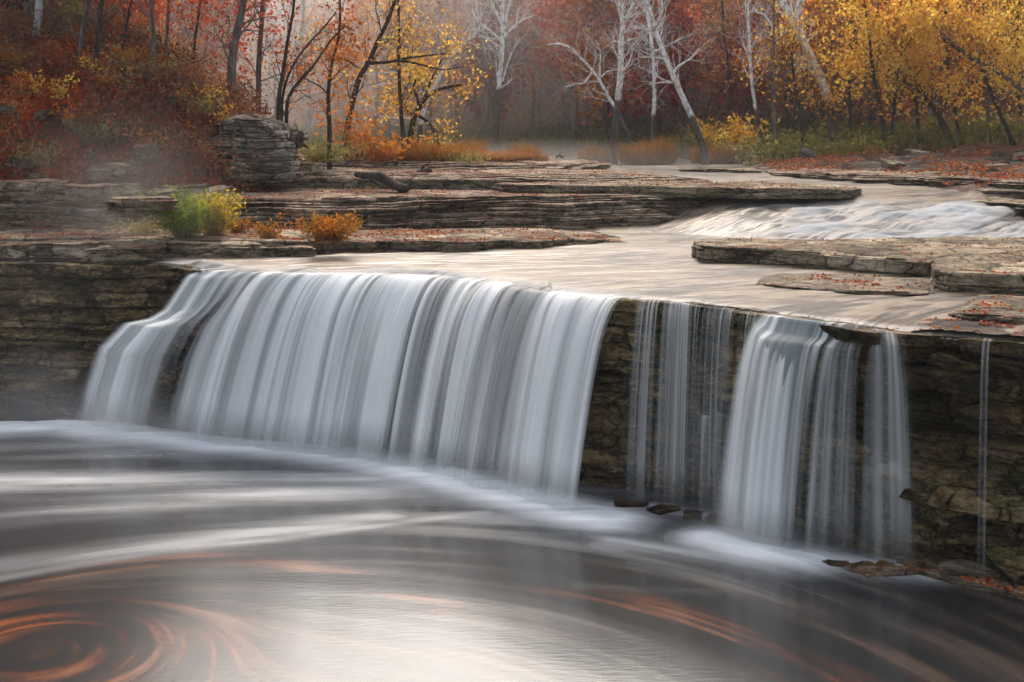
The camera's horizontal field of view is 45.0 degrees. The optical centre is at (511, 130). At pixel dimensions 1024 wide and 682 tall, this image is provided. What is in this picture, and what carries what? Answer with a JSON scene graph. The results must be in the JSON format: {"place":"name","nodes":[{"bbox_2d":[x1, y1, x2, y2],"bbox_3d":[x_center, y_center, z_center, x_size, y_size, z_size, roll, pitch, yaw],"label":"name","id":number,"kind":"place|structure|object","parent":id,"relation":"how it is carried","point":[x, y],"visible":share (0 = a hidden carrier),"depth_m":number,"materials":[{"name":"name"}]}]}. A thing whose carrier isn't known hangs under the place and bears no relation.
{"place":"outdoors","nodes":[
{"label":"outdoors","id":0,"kind":"place"},
{"bbox_2d":[0,420,1023,681],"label":"pool water","id":1,"kind":"structure","parent":0,"point":[132,552],"depth_m":25.99,"materials":[{"name":"grey liquid"}]},
{"bbox_2d":[834,507,875,550],"bbox_3d":[8.577,9.212,28.224,2.400,1.002,1.195,0,0,29],"label":"boulder","id":2,"kind":"object","parent":1,"relation":"in","point":[854,528],"visible":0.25,"depth_m":28.05,"materials":[{"name":"grey stone"}]},
{"bbox_2d":[0,261,1023,587],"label":"cliff","id":3,"kind":"structure","parent":0,"point":[666,375],"depth_m":32.10,"materials":[{"name":"brown stone"}]},
{"bbox_2d":[0,241,36,261],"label":"stone block","id":4,"kind":"object","parent":3,"relation":"on","point":[14,250],"visible":0.68,"depth_m":42.94,"materials":[{"name":"stone"}]},
{"bbox_2d":[29,239,102,261],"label":"stone block","id":5,"kind":"structure","parent":3,"relation":"on","point":[67,250],"depth_m":42.91,"materials":[{"name":"stone"}]},
{"bbox_2d":[81,245,168,263],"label":"stone block","id":6,"kind":"structure","parent":3,"relation":"on","point":[116,253],"depth_m":42.48,"materials":[{"name":"stone"}]},
{"bbox_2d":[88,269,622,489],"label":"waterfall","id":7,"kind":"structure","parent":3,"relation":"on","point":[301,353],"depth_m":36.53,"materials":[{"name":"liquid"}]},
{"bbox_2d":[726,315,900,523],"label":"waterfall","id":8,"kind":"structure","parent":3,"relation":"on","point":[776,372],"depth_m":28.55,"materials":[{"name":"liquid"}]},
{"bbox_2d":[716,237,1023,571],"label":"fallen leaves","id":9,"kind":"object","parent":3,"relation":"on","point":[958,327],"visible":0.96,"depth_m":34.93,"materials":[{"name":"red plant"}]},
{"bbox_2d":[872,512,942,560],"bbox_3d":[9.475,9.071,27.504,2.944,1.411,1.314,0,0,29],"label":"boulder","id":10,"kind":"object","parent":3,"relation":"on","point":[884,547],"visible":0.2,"depth_m":27.38,"materials":[{"name":"grey stone"}]},
{"bbox_2d":[840,564,1023,599],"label":"rock shelf","id":11,"kind":"object","parent":3,"relation":"on","point":[869,572],"visible":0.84,"depth_m":26.18,"materials":[{"name":"stone"}]},
{"bbox_2d":[937,559,1001,578],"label":"stone block","id":12,"kind":"structure","parent":3,"relation":"on","point":[965,568],"depth_m":26.07,"materials":[{"name":"stone"}]},
{"bbox_2d":[0,0,1023,192],"bbox_3d":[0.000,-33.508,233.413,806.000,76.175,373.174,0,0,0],"label":"ground","id":13,"kind":"structure","parent":0,"point":[991,147],"depth_m":59.62,"materials":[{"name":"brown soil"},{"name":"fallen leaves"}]},
{"bbox_2d":[3,135,62,165],"bbox_3d":[-20.920,0.796,52.903,3.435,1.448,2.637,0,0,0],"label":"shrub","id":14,"kind":"object","parent":13,"relation":"on","point":[35,153],"visible":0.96,"depth_m":52.69,"materials":[{"name":"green plant"}]},
{"bbox_2d":[0,178,68,201],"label":"stone block","id":15,"kind":"structure","parent":13,"relation":"on","point":[33,189],"depth_m":48.87,"materials":[{"name":"stone"}]},
{"bbox_2d":[0,0,134,73],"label":"dark tree","id":16,"kind":"object","parent":13,"relation":"on","point":[100,23],"visible":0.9,"depth_m":56.85,"materials":[{"name":"brown plant"}]},
{"bbox_2d":[41,116,148,143],"bbox_3d":[-17.759,-0.034,53.393,4.306,1.267,3.113,0,0,39],"label":"shrub","id":17,"kind":"object","parent":13,"relation":"on","point":[87,133],"visible":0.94,"depth_m":53.45,"materials":[{"name":"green plant"}]},
{"bbox_2d":[0,0,283,192],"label":"fallen leaves","id":18,"kind":"object","parent":13,"relation":"on","point":[16,101],"depth_m":55.08,"materials":[{"name":"brown plant"}]},
{"bbox_2d":[0,0,325,192],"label":"brush","id":19,"kind":"object","parent":13,"relation":"on","point":[98,83],"depth_m":56.58,"materials":[{"name":"brown plant"}]},
{"bbox_2d":[117,0,227,62],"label":"grey tree","id":20,"kind":"object","parent":13,"relation":"on","point":[168,19],"visible":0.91,"depth_m":58.83,"materials":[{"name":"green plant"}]},
{"bbox_2d":[170,0,268,113],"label":"russet tree","id":21,"kind":"object","parent":13,"relation":"on","point":[204,43],"visible":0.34,"depth_m":116.47,"materials":[{"name":"red plant"}]},
{"bbox_2d":[173,0,305,103],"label":"grey tree","id":22,"kind":"object","parent":13,"relation":"on","point":[236,33],"visible":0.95,"depth_m":62.47,"materials":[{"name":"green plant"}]},
{"bbox_2d":[212,113,304,185],"bbox_3d":[-12.410,0.908,60.827,5.327,3.584,11.318,0,0,0],"label":"rock outcrop","id":23,"kind":"object","parent":13,"relation":"on","point":[276,168],"visible":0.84,"depth_m":56.66,"materials":[{"name":"stone"}]},
{"bbox_2d":[203,0,329,111],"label":"grey tree","id":24,"kind":"object","parent":13,"relation":"on","point":[260,46],"visible":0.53,"depth_m":67.77,"materials":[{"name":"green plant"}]},
{"bbox_2d":[213,0,366,149],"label":"bare tree","id":25,"kind":"object","parent":13,"relation":"on","point":[308,121],"visible":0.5,"depth_m":114.10,"materials":[{"name":"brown plant"}]},
{"bbox_2d":[247,0,341,120],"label":"dark tree","id":26,"kind":"object","parent":13,"relation":"on","point":[279,92],"visible":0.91,"depth_m":63.50,"materials":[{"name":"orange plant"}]},
{"bbox_2d":[259,0,361,123],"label":"dark tree","id":27,"kind":"object","parent":13,"relation":"on","point":[302,77],"visible":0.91,"depth_m":63.94,"materials":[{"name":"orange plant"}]},
{"bbox_2d":[274,2,368,123],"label":"russet tree","id":28,"kind":"object","parent":13,"relation":"on","point":[308,58],"visible":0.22,"depth_m":129.42,"materials":[{"name":"orange plant"}]},
{"bbox_2d":[268,0,378,121],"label":"dark tree","id":29,"kind":"object","parent":13,"relation":"on","point":[291,68],"visible":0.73,"depth_m":65.49,"materials":[{"name":"brown plant"}]},
{"bbox_2d":[294,134,381,163],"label":"bush","id":30,"kind":"object","parent":13,"relation":"on","point":[315,154],"visible":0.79,"depth_m":65.55,"materials":[{"name":"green plant"}]},
{"bbox_2d":[323,0,438,133],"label":"orange tree","id":31,"kind":"object","parent":13,"relation":"on","point":[359,11],"visible":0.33,"depth_m":119.83,"materials":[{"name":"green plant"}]},
{"bbox_2d":[342,0,474,140],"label":"bare tree","id":32,"kind":"object","parent":13,"relation":"on","point":[387,110],"visible":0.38,"depth_m":114.75,"materials":[{"name":"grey plant"}]},
{"bbox_2d":[343,0,484,135],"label":"bare tree","id":33,"kind":"object","parent":13,"relation":"on","point":[429,115],"visible":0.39,"depth_m":116.76,"materials":[{"name":"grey plant"}]},
{"bbox_2d":[368,0,459,126],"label":"russet tree","id":34,"kind":"object","parent":13,"relation":"on","point":[433,110],"visible":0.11,"depth_m":127.30,"materials":[{"name":"orange plant"}]},
{"bbox_2d":[401,0,524,128],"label":"russet tree","id":35,"kind":"object","parent":13,"relation":"on","point":[449,8],"visible":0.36,"depth_m":118.41,"materials":[{"name":"red plant"}]},
{"bbox_2d":[423,0,536,121],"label":"orange tree","id":36,"kind":"object","parent":13,"relation":"on","point":[525,66],"visible":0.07,"depth_m":126.69,"materials":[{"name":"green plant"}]},
{"bbox_2d":[424,0,537,136],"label":"bare tree","id":37,"kind":"object","parent":13,"relation":"on","point":[486,106],"visible":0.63,"depth_m":112.21,"materials":[{"name":"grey plant"}]},
{"bbox_2d":[442,0,547,122],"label":"red tree","id":38,"kind":"object","parent":13,"relation":"on","point":[490,76],"visible":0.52,"depth_m":118.41,"materials":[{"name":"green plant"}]},
{"bbox_2d":[488,0,583,133],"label":"russet tree","id":39,"kind":"object","parent":13,"relation":"on","point":[547,86],"visible":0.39,"depth_m":118.43,"materials":[{"name":"red plant"}]},
{"bbox_2d":[511,0,647,146],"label":"red tree","id":40,"kind":"object","parent":13,"relation":"on","point":[549,10],"visible":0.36,"depth_m":110.88,"materials":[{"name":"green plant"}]},
{"bbox_2d":[553,0,668,148],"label":"orange tree","id":41,"kind":"object","parent":13,"relation":"on","point":[592,77],"visible":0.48,"depth_m":107.15,"materials":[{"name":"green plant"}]},
{"bbox_2d":[224,0,1023,133],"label":"hillside undergrowth","id":42,"kind":"object","parent":13,"relation":"on","point":[702,106],"visible":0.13,"depth_m":129.42,"materials":[{"name":"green plant"}]},
{"bbox_2d":[291,103,1023,164],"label":"grass","id":43,"kind":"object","parent":13,"relation":"on","point":[764,138],"visible":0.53,"depth_m":104.20,"materials":[{"name":"green plant"}]},
{"bbox_2d":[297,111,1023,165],"bbox_3d":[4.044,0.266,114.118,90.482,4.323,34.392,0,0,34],"label":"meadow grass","id":44,"kind":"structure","parent":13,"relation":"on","point":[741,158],"depth_m":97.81,"materials":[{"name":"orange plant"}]},
{"bbox_2d":[622,0,737,125],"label":"russet tree","id":45,"kind":"object","parent":13,"relation":"on","point":[690,92],"visible":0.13,"depth_m":116.04,"materials":[{"name":"red plant"}]},
{"bbox_2d":[681,0,769,132],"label":"dark tree","id":46,"kind":"object","parent":13,"relation":"on","point":[727,69],"visible":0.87,"depth_m":99.29,"materials":[{"name":"brown plant"}]},
{"bbox_2d":[696,107,780,156],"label":"bush","id":47,"kind":"object","parent":13,"relation":"on","point":[733,132],"visible":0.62,"depth_m":92.62,"materials":[{"name":"yellow plant"}]},
{"bbox_2d":[704,0,792,154],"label":"sycamore tree","id":48,"kind":"object","parent":13,"relation":"on","point":[748,42],"visible":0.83,"depth_m":92.30,"materials":[{"name":"white plant"}]},
{"bbox_2d":[706,0,794,129],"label":"red tree","id":49,"kind":"object","parent":13,"relation":"on","point":[738,90],"visible":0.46,"depth_m":108.71,"materials":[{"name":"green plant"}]},
{"bbox_2d":[700,0,836,126],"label":"orange tree","id":50,"kind":"object","parent":13,"relation":"on","point":[770,104],"visible":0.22,"depth_m":111.41,"materials":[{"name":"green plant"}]},
{"bbox_2d":[749,0,810,157],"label":"slender tree","id":51,"kind":"object","parent":13,"relation":"on","point":[773,87],"visible":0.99,"depth_m":89.75,"materials":[{"name":"grey plant"}]},
{"bbox_2d":[731,0,846,132],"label":"maple tree","id":52,"kind":"object","parent":13,"relation":"on","point":[789,70],"visible":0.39,"depth_m":98.86,"materials":[{"name":"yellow plant"}]},
{"bbox_2d":[723,0,858,147],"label":"maple tree","id":53,"kind":"object","parent":13,"relation":"on","point":[795,88],"visible":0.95,"depth_m":90.55,"materials":[{"name":"yellow plant"}]},
{"bbox_2d":[767,0,863,125],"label":"yellow tree","id":54,"kind":"object","parent":13,"relation":"on","point":[833,12],"visible":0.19,"depth_m":114.65,"materials":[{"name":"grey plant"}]},
{"bbox_2d":[795,0,899,138],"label":"maple tree","id":55,"kind":"object","parent":13,"relation":"on","point":[850,98],"visible":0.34,"depth_m":97.25,"materials":[{"name":"yellow plant"}]},
{"bbox_2d":[809,0,904,124],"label":"russet tree","id":56,"kind":"object","parent":13,"relation":"on","point":[837,85],"visible":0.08,"depth_m":111.14,"materials":[{"name":"orange plant"}]},
{"bbox_2d":[811,0,927,152],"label":"maple tree","id":57,"kind":"object","parent":13,"relation":"on","point":[856,3],"visible":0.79,"depth_m":88.00,"materials":[{"name":"yellow plant"}]},
{"bbox_2d":[830,6,968,145],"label":"maple tree","id":58,"kind":"object","parent":13,"relation":"on","point":[938,114],"visible":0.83,"depth_m":87.65,"materials":[{"name":"yellow plant"}]},
{"bbox_2d":[840,0,968,151],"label":"maple tree","id":59,"kind":"object","parent":13,"relation":"on","point":[944,95],"visible":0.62,"depth_m":88.11,"materials":[{"name":"yellow plant"}]},
{"bbox_2d":[845,0,966,143],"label":"maple tree","id":60,"kind":"object","parent":13,"relation":"on","point":[915,110],"visible":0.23,"depth_m":93.00,"materials":[{"name":"yellow plant"}]},
{"bbox_2d":[874,0,1023,145],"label":"maple tree","id":61,"kind":"object","parent":13,"relation":"on","point":[1012,141],"visible":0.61,"depth_m":86.46,"materials":[{"name":"yellow plant"}]},
{"bbox_2d":[889,0,1023,125],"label":"maple tree","id":62,"kind":"object","parent":13,"relation":"on","point":[1000,73],"visible":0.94,"depth_m":84.68,"materials":[{"name":"yellow plant"}]},
{"bbox_2d":[905,0,1023,144],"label":"maple tree","id":63,"kind":"object","parent":13,"relation":"on","point":[949,78],"visible":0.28,"depth_m":90.00,"materials":[{"name":"yellow plant"}]},
{"bbox_2d":[934,0,1023,143],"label":"maple tree","id":64,"kind":"object","parent":13,"relation":"on","point":[989,99],"visible":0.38,"depth_m":90.83,"materials":[{"name":"yellow plant"}]},
{"bbox_2d":[957,0,1023,122],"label":"maple tree","id":65,"kind":"object","parent":13,"relation":"on","point":[1018,97],"visible":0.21,"depth_m":94.10,"materials":[{"name":"yellow plant"}]},
{"bbox_2d":[0,148,1023,335],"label":"riverbed","id":66,"kind":"structure","parent":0,"point":[943,324],"depth_m":70.98,"materials":[{"name":"stone"}]},
{"bbox_2d":[62,183,124,204],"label":"stone block","id":67,"kind":"structure","parent":66,"relation":"on","point":[86,194],"depth_m":46.20,"materials":[{"name":"stone"}]},
{"bbox_2d":[104,196,178,212],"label":"stone block","id":68,"kind":"structure","parent":66,"relation":"on","point":[119,204],"depth_m":43.30,"materials":[{"name":"stone"}]},
{"bbox_2d":[267,245,317,256],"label":"stone block","id":69,"kind":"structure","parent":66,"relation":"on","point":[295,250],"depth_m":43.77,"materials":[{"name":"stone"}]},
{"bbox_2d":[0,227,628,253],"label":"rock ledge","id":70,"kind":"object","parent":66,"relation":"on","point":[398,243],"visible":0.59,"depth_m":46.21,"materials":[{"name":"stone"}]},
{"bbox_2d":[70,214,170,234],"bbox_3d":[-14.115,3.490,46.400,3.953,0.845,3.397,0,0,-35],"label":"bush","id":71,"kind":"object","parent":70,"relation":"on","point":[145,229],"visible":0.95,"depth_m":46.43,"materials":[{"name":"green plant"}]},
{"bbox_2d":[129,184,241,238],"bbox_3d":[-12.383,2.961,45.518,3.799,1.969,2.863,0,0,26],"label":"bush","id":72,"kind":"object","parent":70,"relation":"on","point":[185,219],"visible":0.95,"depth_m":45.13,"materials":[{"name":"green plant"}]},
{"bbox_2d":[153,240,267,257],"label":"stone block","id":73,"kind":"structure","parent":70,"relation":"on","point":[226,249],"depth_m":43.51,"materials":[{"name":"stone"}]},
{"bbox_2d":[190,189,246,234],"bbox_3d":[-11.284,3.039,46.644,2.769,1.798,2.271,0,0,0],"label":"bush","id":74,"kind":"object","parent":70,"relation":"on","point":[219,223],"visible":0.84,"depth_m":46.28,"materials":[{"name":"yellow plant"}]},
{"bbox_2d":[270,210,363,243],"bbox_3d":[-6.447,3.357,43.879,3.799,1.220,2.878,0,0,27],"label":"bush","id":75,"kind":"object","parent":70,"relation":"on","point":[331,232],"visible":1,"depth_m":43.47,"materials":[{"name":"orange plant"}]},
{"bbox_2d":[0,188,730,230],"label":"rock ledge","id":76,"kind":"object","parent":66,"relation":"on","point":[569,211],"visible":0.49,"depth_m":52.17,"materials":[{"name":"stone"}]},
{"bbox_2d":[354,171,411,192],"bbox_3d":[-5.910,2.352,56.556,3.722,0.960,0.520,0,0,42],"label":"driftwood log","id":77,"kind":"object","parent":76,"relation":"on","point":[389,181],"visible":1,"depth_m":56.21,"materials":[{"name":"grey wood"}]},
{"bbox_2d":[492,180,861,198],"bbox_3d":[7.895,2.821,58.553,17.714,0.759,6.894,0,0,0],"label":"rock slab","id":78,"kind":"object","parent":76,"relation":"on","point":[764,191],"visible":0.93,"depth_m":56.38,"materials":[{"name":"stone"}]},
{"bbox_2d":[289,0,492,158],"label":"dark tree","id":79,"kind":"object","parent":66,"relation":"on","point":[368,63],"visible":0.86,"depth_m":74.19,"materials":[{"name":"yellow plant"}]},
{"bbox_2d":[282,176,526,189],"bbox_3d":[-5.535,2.650,62.469,19.626,0.861,7.062,0,0,0],"label":"rock slab","id":80,"kind":"object","parent":66,"relation":"on","point":[347,182],"visible":0.37,"depth_m":59.56,"materials":[{"name":"stone"}]},
{"bbox_2d":[369,0,453,147],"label":"dark tree","id":81,"kind":"object","parent":66,"relation":"on","point":[398,82],"visible":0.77,"depth_m":76.78,"materials":[{"name":"yellow plant"}]},
{"bbox_2d":[0,95,856,245],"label":"fallen leaves","id":82,"kind":"object","parent":66,"relation":"on","point":[293,238],"depth_m":51.94,"materials":[{"name":"red plant"}]},
{"bbox_2d":[337,0,524,145],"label":"sycamore tree","id":83,"kind":"object","parent":66,"relation":"on","point":[423,111],"visible":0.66,"depth_m":95.78,"materials":[{"name":"yellow plant"}]},
{"bbox_2d":[298,154,612,169],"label":"rock ledge","id":84,"kind":"object","parent":66,"relation":"on","point":[548,164],"visible":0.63,"depth_m":70.33,"materials":[{"name":"stone"}]},
{"bbox_2d":[311,89,400,159],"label":"bush","id":85,"kind":"object","parent":84,"relation":"on","point":[366,130],"visible":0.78,"depth_m":72.00,"materials":[{"name":"orange plant"}]},
{"bbox_2d":[349,131,435,162],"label":"bush","id":86,"kind":"object","parent":84,"relation":"on","point":[384,152],"visible":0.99,"depth_m":69.78,"materials":[{"name":"orange plant"}]},
{"bbox_2d":[362,10,487,149],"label":"dark tree","id":87,"kind":"object","parent":84,"relation":"on","point":[415,114],"visible":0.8,"depth_m":77.73,"materials":[{"name":"yellow plant"}]},
{"bbox_2d":[388,136,470,161],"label":"grass clump","id":88,"kind":"object","parent":84,"relation":"on","point":[414,152],"visible":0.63,"depth_m":71.39,"materials":[{"name":"orange plant"}]},
{"bbox_2d":[454,146,539,160],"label":"grass clump","id":89,"kind":"object","parent":84,"relation":"on","point":[521,157],"visible":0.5,"depth_m":75.22,"materials":[{"name":"orange plant"}]},
{"bbox_2d":[435,0,559,152],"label":"sycamore tree","id":90,"kind":"object","parent":66,"relation":"on","point":[500,80],"visible":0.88,"depth_m":104.28,"materials":[{"name":"white plant"}]},
{"bbox_2d":[301,167,710,181],"bbox_3d":[-3.526,2.384,65.816,27.163,0.732,12.368,0,0,0],"label":"rock ledge","id":91,"kind":"object","parent":66,"relation":"on","point":[559,175],"visible":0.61,"depth_m":62.39,"materials":[{"name":"stone"}]},
{"bbox_2d":[261,0,377,168],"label":"dark tree","id":92,"kind":"object","parent":91,"relation":"on","point":[333,59],"visible":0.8,"depth_m":66.49,"materials":[{"name":"orange plant"}]},
{"bbox_2d":[524,2,653,146],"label":"sycamore tree","id":93,"kind":"object","parent":66,"relation":"on","point":[622,122],"visible":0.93,"depth_m":94.50,"materials":[{"name":"white plant"}]},
{"bbox_2d":[597,0,677,163],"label":"sycamore tree","id":94,"kind":"object","parent":66,"relation":"on","point":[617,109],"visible":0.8,"depth_m":89.75,"materials":[{"name":"white plant"}]},
{"bbox_2d":[613,134,680,163],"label":"grass clump","id":95,"kind":"object","parent":66,"relation":"on","point":[657,153],"visible":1,"depth_m":88.46,"materials":[{"name":"brown plant"}]},
{"bbox_2d":[626,0,674,147],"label":"sycamore tree","id":96,"kind":"object","parent":66,"relation":"on","point":[652,129],"visible":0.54,"depth_m":100.02,"materials":[{"name":"white plant"}]},
{"bbox_2d":[587,0,726,139],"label":"red tree","id":97,"kind":"object","parent":66,"relation":"on","point":[682,19],"visible":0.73,"depth_m":105.47,"materials":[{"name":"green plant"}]},
{"bbox_2d":[594,0,732,164],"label":"sycamore tree","id":98,"kind":"object","parent":66,"relation":"on","point":[675,81],"visible":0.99,"depth_m":87.88,"materials":[{"name":"white plant"}]},
{"bbox_2d":[686,141,738,162],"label":"grass clump","id":99,"kind":"object","parent":66,"relation":"on","point":[717,155],"visible":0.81,"depth_m":89.55,"materials":[{"name":"brown plant"}]},
{"bbox_2d":[723,0,839,154],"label":"sycamore tree","id":100,"kind":"object","parent":66,"relation":"on","point":[832,124],"visible":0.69,"depth_m":93.08,"materials":[{"name":"white plant"}]},
{"bbox_2d":[755,274,934,295],"bbox_3d":[9.594,4.536,35.671,4.991,0.368,3.784,0,0,19],"label":"rock slab","id":101,"kind":"object","parent":66,"relation":"on","point":[889,283],"visible":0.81,"depth_m":35.26,"materials":[{"name":"stone"}]},
{"bbox_2d":[691,236,1023,293],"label":"rock slab","id":102,"kind":"object","parent":66,"relation":"on","point":[942,271],"visible":0.97,"depth_m":40.20,"materials":[{"name":"stone"}]},
{"bbox_2d":[755,167,1023,189],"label":"rock ledge","id":103,"kind":"object","parent":66,"relation":"on","point":[933,180],"visible":0.83,"depth_m":66.39,"materials":[{"name":"stone"}]},
{"bbox_2d":[754,143,1023,185],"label":"fallen leaves","id":104,"kind":"object","parent":103,"relation":"on","point":[846,160],"visible":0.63,"depth_m":75.26,"materials":[{"name":"red plant"}]},
{"bbox_2d":[948,295,1023,323],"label":"rock slab","id":105,"kind":"object","parent":66,"relation":"on","point":[1015,302],"visible":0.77,"depth_m":29.61,"materials":[{"name":"stone"}]},
{"bbox_2d":[155,156,1023,340],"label":"river water","id":106,"kind":"structure","parent":0,"point":[656,261],"depth_m":43.10,"materials":[{"name":"white liquid"}]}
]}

